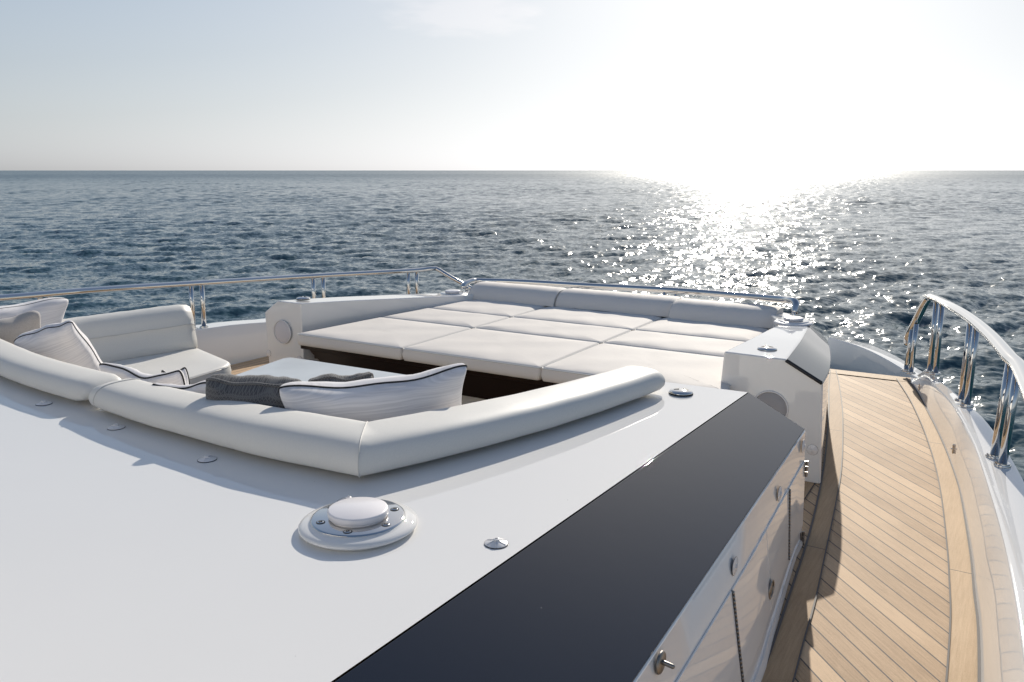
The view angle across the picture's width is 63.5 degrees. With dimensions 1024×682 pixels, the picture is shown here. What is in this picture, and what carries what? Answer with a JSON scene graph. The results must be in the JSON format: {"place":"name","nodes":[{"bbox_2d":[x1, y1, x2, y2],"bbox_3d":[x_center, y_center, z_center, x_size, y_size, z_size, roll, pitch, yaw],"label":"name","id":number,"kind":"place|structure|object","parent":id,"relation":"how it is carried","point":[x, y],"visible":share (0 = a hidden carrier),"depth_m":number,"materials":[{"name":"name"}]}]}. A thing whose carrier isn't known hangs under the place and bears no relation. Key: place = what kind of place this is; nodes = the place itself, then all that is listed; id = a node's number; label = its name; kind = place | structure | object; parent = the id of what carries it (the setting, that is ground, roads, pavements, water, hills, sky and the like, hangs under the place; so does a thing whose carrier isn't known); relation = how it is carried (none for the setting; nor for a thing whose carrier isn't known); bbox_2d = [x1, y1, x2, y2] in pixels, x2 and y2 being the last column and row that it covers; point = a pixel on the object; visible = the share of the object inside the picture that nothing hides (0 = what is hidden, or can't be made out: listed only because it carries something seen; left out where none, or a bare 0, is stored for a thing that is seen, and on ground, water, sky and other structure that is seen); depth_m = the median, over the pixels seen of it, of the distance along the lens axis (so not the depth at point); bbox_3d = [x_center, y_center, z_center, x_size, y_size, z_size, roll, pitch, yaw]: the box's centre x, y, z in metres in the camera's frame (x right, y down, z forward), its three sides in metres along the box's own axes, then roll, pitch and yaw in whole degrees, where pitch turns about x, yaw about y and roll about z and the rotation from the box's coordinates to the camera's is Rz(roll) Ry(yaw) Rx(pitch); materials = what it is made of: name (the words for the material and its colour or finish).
{"place":"outdoors","nodes":[
{"label":"outdoors","id":0,"kind":"place"},
{"bbox_2d":[0,170,1023,480],"bbox_3d":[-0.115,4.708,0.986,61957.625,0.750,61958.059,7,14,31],"label":"sea","id":1,"kind":"structure","parent":0,"point":[870,256],"depth_m":59.59,"materials":[{"name":"teal liquid"}]},
{"bbox_2d":[0,0,1023,169],"label":"sky","id":2,"kind":"structure","parent":0,"point":[85,84],"materials":[{"name":"white"}]},
{"bbox_2d":[230,356,814,638],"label":"cockpit floor","id":3,"kind":"structure","parent":0,"point":[239,368],"depth_m":6.29,"materials":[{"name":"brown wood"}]},
{"bbox_2d":[62,304,230,384],"bbox_3d":[-2.335,0.219,4.799,1.107,0.642,1.528,7,14,31],"label":"built in sofa","id":4,"kind":"object","parent":3,"relation":"on","point":[155,340],"visible":0.34,"depth_m":5.14,"materials":[{"name":"fabric"}]},
{"bbox_2d":[0,311,40,343],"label":"pillow","id":5,"kind":"object","parent":4,"relation":"on","point":[12,329],"visible":0.31,"depth_m":4.24,"materials":[{"name":"grey fabric"}]},
{"bbox_2d":[0,297,67,326],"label":"pillow","id":6,"kind":"object","parent":4,"relation":"on","point":[52,310],"visible":0.36,"depth_m":4.71,"materials":[{"name":"white fabric"}]},
{"bbox_2d":[14,320,102,370],"bbox_3d":[-2.238,0.094,4.166,0.299,0.438,0.179,-17,44,-3],"label":"pillow","id":7,"kind":"object","parent":4,"relation":"on","point":[67,341],"visible":0.48,"depth_m":4.03,"materials":[{"name":"white fabric"}]},
{"bbox_2d":[237,358,403,381],"bbox_3d":[-1.118,0.403,4.505,0.970,0.399,0.739,7,14,31],"label":"lounge table","id":8,"kind":"object","parent":3,"relation":"on","point":[302,369],"visible":0.21,"depth_m":4.66,"materials":[{"name":"stone"}]},
{"bbox_2d":[301,345,557,404],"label":"sunbed platform","id":9,"kind":"structure","parent":3,"relation":"on","point":[479,386],"depth_m":5.10,"materials":[{"name":"brown wood"}]},
{"bbox_2d":[297,317,470,359],"bbox_3d":[-0.859,-0.039,5.623,0.897,0.100,0.796,7,14,31],"label":"sunpad cushion","id":10,"kind":"object","parent":9,"relation":"on","point":[390,338],"visible":0.94,"depth_m":5.43,"materials":[{"name":"fabric"}]},
{"bbox_2d":[382,308,508,328],"bbox_3d":[-0.492,-0.147,6.150,0.830,0.100,0.512,7,14,31],"label":"sunpad cushion","id":11,"kind":"object","parent":9,"relation":"on","point":[452,318],"visible":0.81,"depth_m":6.06,"materials":[{"name":"fabric"}]},
{"bbox_2d":[430,299,546,317],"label":"sunpad cushion","id":12,"kind":"object","parent":9,"relation":"on","point":[506,309],"visible":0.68,"depth_m":6.49,"materials":[{"name":"fabric"}]},
{"bbox_2d":[402,328,598,379],"bbox_3d":[-0.060,0.060,5.148,0.979,0.098,0.796,7,14,31],"label":"sunpad cushion","id":13,"kind":"object","parent":9,"relation":"on","point":[525,356],"visible":0.91,"depth_m":4.97,"materials":[{"name":"fabric"}]},
{"bbox_2d":[476,317,630,343],"bbox_3d":[0.277,-0.052,5.692,0.979,0.098,0.512,7,14,31],"label":"sunpad cushion","id":14,"kind":"object","parent":9,"relation":"on","point":[591,333],"visible":0.71,"depth_m":5.60,"materials":[{"name":"fabric"}]},
{"bbox_2d":[514,306,662,330],"bbox_3d":[0.562,-0.147,6.151,0.979,0.099,0.594,7,14,31],"label":"sunpad cushion","id":15,"kind":"object","parent":9,"relation":"on","point":[631,322],"visible":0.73,"depth_m":6.06,"materials":[{"name":"fabric"}]},
{"bbox_2d":[541,343,730,389],"bbox_3d":[0.805,0.166,4.632,1.055,0.099,0.796,7,14,31],"label":"sunpad cushion","id":16,"kind":"object","parent":9,"relation":"on","point":[688,369],"visible":0.65,"depth_m":4.58,"materials":[{"name":"fabric"}]},
{"bbox_2d":[603,330,743,356],"bbox_3d":[1.067,0.044,5.221,0.877,0.100,0.512,7,14,31],"label":"sunpad cushion","id":17,"kind":"object","parent":9,"relation":"on","point":[681,343],"visible":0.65,"depth_m":5.16,"materials":[{"name":"fabric"}]},
{"bbox_2d":[635,317,768,341],"bbox_3d":[1.335,-0.053,5.691,0.838,0.100,0.594,7,14,31],"label":"sunpad cushion","id":18,"kind":"object","parent":9,"relation":"on","point":[733,332],"visible":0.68,"depth_m":5.61,"materials":[{"name":"fabric"}]},
{"bbox_2d":[331,374,949,681],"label":"teak deck","id":19,"kind":"structure","parent":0,"point":[881,611],"depth_m":3.29,"materials":[{"name":"brown wood"}]},
{"bbox_2d":[195,318,267,364],"bbox_3d":[-2.759,2.266,5.669,1.337,4.391,8.931,9,15,38],"label":"bulwark","id":20,"kind":"object","parent":19,"relation":"on","point":[233,342],"visible":0.06,"depth_m":6.60,"materials":[{"name":"white plastic"}]},
{"bbox_2d":[0,266,471,329],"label":"guard rail","id":21,"kind":"object","parent":20,"relation":"on","point":[37,295],"visible":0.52,"depth_m":6.38,"materials":[{"name":"silver metal"}]},
{"bbox_2d":[265,291,473,362],"bbox_3d":[-0.950,-0.128,6.578,0.383,0.612,2.049,11,16,42],"label":"port pod","id":22,"kind":"object","parent":19,"relation":"on","point":[287,321],"visible":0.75,"depth_m":5.92,"materials":[{"name":"white plastic"}]},
{"bbox_2d":[296,296,309,299],"bbox_3d":[-1.490,-0.309,5.905,0.100,0.022,0.100,7,14,31],"label":"chrome disc","id":23,"kind":"object","parent":22,"relation":"on","point":[303,298],"visible":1,"depth_m":5.88,"materials":[{"name":"silver metal"}]},
{"bbox_2d":[440,289,467,294],"bbox_3d":[-0.497,-0.404,6.943,0.257,0.048,0.257,7,14,31],"label":"deck light","id":24,"kind":"object","parent":22,"relation":"attached to","point":[452,292],"visible":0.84,"depth_m":6.89,"materials":[{"name":"white plastic"}]},
{"bbox_2d":[0,376,808,681],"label":"cabin coaming","id":25,"kind":"object","parent":19,"relation":"on","point":[135,551],"visible":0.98,"depth_m":2.08,"materials":[{"name":"white metal"}]},
{"bbox_2d":[35,400,52,405],"bbox_3d":[-1.841,0.240,3.253,0.060,0.014,0.060,7,14,31],"label":"cover fastener","id":26,"kind":"object","parent":25,"relation":"on","point":[43,402],"visible":1,"depth_m":3.24,"materials":[{"name":"silver metal"}]},
{"bbox_2d":[0,339,120,400],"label":"padded roll","id":27,"kind":"object","parent":25,"relation":"on","point":[20,365],"visible":0.89,"depth_m":3.39,"materials":[{"name":"fabric"}]},
{"bbox_2d":[107,423,124,429],"bbox_3d":[-1.412,0.303,2.950,0.060,0.014,0.060,7,14,31],"label":"cover fastener","id":28,"kind":"object","parent":25,"relation":"on","point":[116,426],"visible":1,"depth_m":2.94,"materials":[{"name":"silver metal"}]},
{"bbox_2d":[197,455,216,462],"bbox_3d":[-0.968,0.370,2.625,0.060,0.014,0.060,7,14,31],"label":"cover fastener","id":29,"kind":"object","parent":25,"relation":"on","point":[206,459],"visible":1,"depth_m":2.61,"materials":[{"name":"silver metal"}]},
{"bbox_2d":[298,497,417,550],"bbox_3d":[-0.394,0.453,2.121,0.302,0.056,0.302,7,14,31],"label":"deck light","id":30,"kind":"object","parent":25,"relation":"on","point":[357,523],"visible":1,"depth_m":2.06,"materials":[{"name":"polished steel"},{"name":"white plastic"}]},
{"bbox_2d":[88,366,664,477],"bbox_3d":[-0.449,0.249,2.902,2.274,0.111,1.032,-1,12,-6],"label":"padded roll","id":31,"kind":"object","parent":25,"relation":"on","point":[358,448],"visible":1,"depth_m":2.71,"materials":[{"name":"fabric"}]},
{"bbox_2d":[484,537,508,548],"bbox_3d":[-0.038,0.492,2.034,0.060,0.014,0.060,7,14,31],"label":"cover fastener","id":32,"kind":"object","parent":25,"relation":"on","point":[495,543],"visible":1,"depth_m":2.02,"materials":[{"name":"silver metal"}]},
{"bbox_2d":[655,650,674,674],"bbox_3d":[0.338,0.706,1.803,0.035,0.052,0.052,7,14,31],"label":"cover peg","id":33,"kind":"object","parent":25,"relation":"attached to","point":[661,663],"visible":1,"depth_m":1.80,"materials":[{"name":"silver metal"}]},
{"bbox_2d":[669,388,692,396],"bbox_3d":[0.695,0.206,3.401,0.100,0.022,0.100,7,14,31],"label":"chrome disc","id":34,"kind":"object","parent":25,"relation":"on","point":[681,392],"visible":1,"depth_m":3.37,"materials":[{"name":"silver metal"}]},
{"bbox_2d":[675,591,740,681],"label":"locker door","id":35,"kind":"structure","parent":25,"relation":"in","point":[715,658],"depth_m":2.17,"materials":[{"name":"white plastic"}]},
{"bbox_2d":[732,557,737,575],"bbox_3d":[0.635,0.638,2.341,0.008,0.054,0.054,5,12,31],"label":"cover fastener","id":36,"kind":"object","parent":25,"relation":"attached to","point":[735,566],"visible":1,"depth_m":2.33,"materials":[{"name":"silver metal"}]},
{"bbox_2d":[731,531,770,681],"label":"locker door","id":37,"kind":"structure","parent":25,"relation":"in","point":[753,606],"depth_m":2.49,"materials":[{"name":"white plastic"}]},
{"bbox_2d":[765,489,788,608],"bbox_3d":[0.929,0.717,2.892,0.036,0.277,0.400,6,13,25],"label":"locker door","id":38,"kind":"structure","parent":25,"relation":"in","point":[777,530],"depth_m":2.87,"materials":[{"name":"white plastic"}]},
{"bbox_2d":[777,486,781,500],"bbox_3d":[0.935,0.532,2.878,0.008,0.054,0.054,5,12,31],"label":"cover fastener","id":39,"kind":"object","parent":25,"relation":"attached to","point":[779,493],"visible":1,"depth_m":2.87,"materials":[{"name":"silver metal"}]},
{"bbox_2d":[788,462,804,553],"bbox_3d":[1.105,0.649,3.220,0.020,0.277,0.336,6,13,27],"label":"locker door","id":40,"kind":"structure","parent":25,"relation":"in","point":[796,486],"depth_m":3.23,"materials":[{"name":"white plastic"}]},
{"bbox_2d":[801,440,805,452],"bbox_3d":[1.152,0.415,3.263,0.008,0.054,0.054,5,12,31],"label":"cover fastener","id":41,"kind":"object","parent":25,"relation":"attached to","point":[803,445],"visible":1,"depth_m":3.25,"materials":[{"name":"silver metal"}]},
{"bbox_2d":[721,313,830,483],"bbox_3d":[1.693,0.164,5.164,0.547,0.613,2.376,5,13,21],"label":"starboard pod","id":42,"kind":"object","parent":19,"relation":"on","point":[789,378],"visible":0.66,"depth_m":4.11,"materials":[{"name":"white plastic"}]},
{"bbox_2d":[757,346,776,350],"bbox_3d":[1.314,0.036,4.258,0.100,0.022,0.100,7,14,31],"label":"chrome disc","id":43,"kind":"object","parent":42,"relation":"on","point":[766,348],"visible":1,"depth_m":4.23,"materials":[{"name":"silver metal"}]},
{"bbox_2d":[774,316,812,325],"bbox_3d":[1.771,-0.128,5.205,0.236,0.044,0.236,7,14,31],"label":"deck light","id":44,"kind":"object","parent":42,"relation":"attached to","point":[793,321],"visible":0.99,"depth_m":5.15,"materials":[{"name":"white plastic"}]},
{"bbox_2d":[807,445,817,454],"bbox_3d":[1.466,0.532,4.039,0.054,0.054,0.008,7,14,31],"label":"cover fastener","id":45,"kind":"object","parent":42,"relation":"attached to","point":[812,449],"visible":1,"depth_m":4.04,"materials":[{"name":"white plastic"}]},
{"bbox_2d":[767,370,830,662],"bbox_3d":[0.749,0.962,2.772,0.266,0.001,8.093,6,13,26],"label":"deck caulking","id":46,"kind":"object","parent":19,"relation":"on","point":[790,591],"visible":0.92,"depth_m":3.38,"materials":[{"name":"grey"}]},
{"bbox_2d":[761,373,841,681],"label":"teak margin","id":47,"kind":"object","parent":19,"relation":"on","point":[782,661],"visible":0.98,"depth_m":3.19,"materials":[{"name":"brown wood"}]},
{"bbox_2d":[792,370,843,681],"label":"deck caulking","id":48,"kind":"object","parent":47,"relation":"on","point":[795,672],"visible":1,"depth_m":3.25,"materials":[{"name":"grey"}]},
{"bbox_2d":[830,369,916,381],"bbox_3d":[2.689,0.257,6.200,0.625,0.001,0.146,7,14,31],"label":"teak margin","id":49,"kind":"object","parent":19,"relation":"on","point":[880,376],"visible":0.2,"depth_m":6.19,"materials":[{"name":"brown wood"}]},
{"bbox_2d":[896,378,950,681],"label":"deck caulking","id":50,"kind":"object","parent":19,"relation":"on","point":[947,664],"visible":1,"depth_m":3.26,"materials":[{"name":"grey"}]},
{"bbox_2d":[899,381,977,681],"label":"teak margin","id":51,"kind":"object","parent":19,"relation":"on","point":[963,667],"visible":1,"depth_m":3.21,"materials":[{"name":"brown wood"}]},
{"bbox_2d":[906,378,980,681],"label":"deck caulking","id":52,"kind":"object","parent":51,"relation":"on","point":[978,640],"visible":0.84,"depth_m":3.05,"materials":[{"name":"grey"}]},
{"bbox_2d":[910,371,1023,681],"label":"bulwark","id":53,"kind":"object","parent":19,"relation":"on","point":[992,495],"visible":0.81,"depth_m":2.99,"materials":[{"name":"white plastic"}]},
{"bbox_2d":[901,293,1023,468],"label":"guard rail","id":54,"kind":"object","parent":53,"relation":"on","point":[1012,385],"visible":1,"depth_m":4.17,"materials":[{"name":"silver metal"}]},
{"bbox_3d":[0.998,0.464,7.029,2.750,1.670,1.077,7,14,31],"label":"forward trunk","id":55,"kind":"object","parent":19,"relation":"on","visible":0},
{"bbox_2d":[468,281,565,306],"bbox_3d":[0.047,-0.392,6.862,0.821,0.138,0.271,7,14,31],"label":"headrest roll","id":56,"kind":"object","parent":55,"relation":"on","point":[521,293],"visible":0.91,"depth_m":6.77,"materials":[{"name":"fabric"}]},
{"bbox_2d":[555,288,681,316],"bbox_3d":[0.822,-0.301,6.424,0.961,0.137,0.271,7,14,31],"label":"headrest roll","id":57,"kind":"object","parent":55,"relation":"on","point":[626,302],"visible":0.97,"depth_m":6.34,"materials":[{"name":"fabric"}]},
{"bbox_2d":[461,278,799,315],"bbox_3d":[0.838,-0.382,6.504,2.912,0.202,0.432,8,14,34],"label":"bow rail","id":58,"kind":"object","parent":55,"relation":"on","point":[794,301],"visible":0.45,"depth_m":6.51,"materials":[{"name":"silver metal"}]},
{"bbox_2d":[668,298,782,328],"bbox_3d":[1.528,-0.200,5.935,0.756,0.137,0.271,7,14,31],"label":"headrest roll","id":59,"kind":"object","parent":55,"relation":"on","point":[737,313],"visible":0.95,"depth_m":5.85,"materials":[{"name":"fabric"}]},
{"bbox_2d":[827,336,921,377],"bbox_3d":[3.127,2.157,7.674,0.296,4.294,2.195,0,12,-1],"label":"bow bulwark","id":60,"kind":"object","parent":55,"relation":"attached to","point":[850,355],"visible":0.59,"depth_m":7.26,"materials":[{"name":"white plastic"}]},
{"bbox_3d":[-0.915,0.571,3.791,2.206,0.359,1.009,7,14,31],"label":"built in sofa","id":61,"kind":"object","parent":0,"visible":0},
{"bbox_2d":[99,363,185,384],"bbox_3d":[-1.572,0.280,3.614,0.400,0.405,0.136,2,36,9],"label":"pillow","id":62,"kind":"object","parent":61,"relation":"on","point":[176,377],"visible":0.3,"depth_m":3.50,"materials":[{"name":"white fabric"}]},
{"bbox_2d":[161,367,189,384],"bbox_3d":[-1.487,0.283,3.684,0.114,0.353,0.118,-4,30,-19],"label":"pillow","id":63,"kind":"object","parent":61,"relation":"on","point":[185,373],"visible":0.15,"depth_m":3.63,"materials":[{"name":"white fabric"}]},
{"bbox_2d":[152,380,205,393],"bbox_3d":[-1.183,0.319,3.220,0.318,0.406,0.131,3,36,15],"label":"pillow","id":64,"kind":"object","parent":61,"relation":"on","point":[199,387],"visible":0.12,"depth_m":3.12,"materials":[{"name":"white fabric"}]},
{"bbox_2d":[205,374,300,408],"bbox_3d":[-0.911,0.310,3.036,0.369,0.433,0.244,4,39,2],"label":"pillow","id":65,"kind":"object","parent":61,"relation":"on","point":[260,389],"visible":0.22,"depth_m":2.90,"materials":[{"name":"grey fabric"}]},
{"bbox_2d":[308,372,373,381],"bbox_3d":[-0.710,0.310,3.522,0.284,0.396,0.190,-12,35,-14],"label":"pillow","id":66,"kind":"object","parent":61,"relation":"on","point":[331,377],"visible":0.23,"depth_m":3.42,"materials":[{"name":"grey fabric"}]},
{"bbox_2d":[278,363,466,421],"bbox_3d":[-0.475,0.314,2.983,0.660,0.443,0.231,-6,29,-10],"label":"pillow","id":67,"kind":"object","parent":61,"relation":"on","point":[370,399],"visible":0.4,"depth_m":2.87,"materials":[{"name":"white fabric"}]}
]}

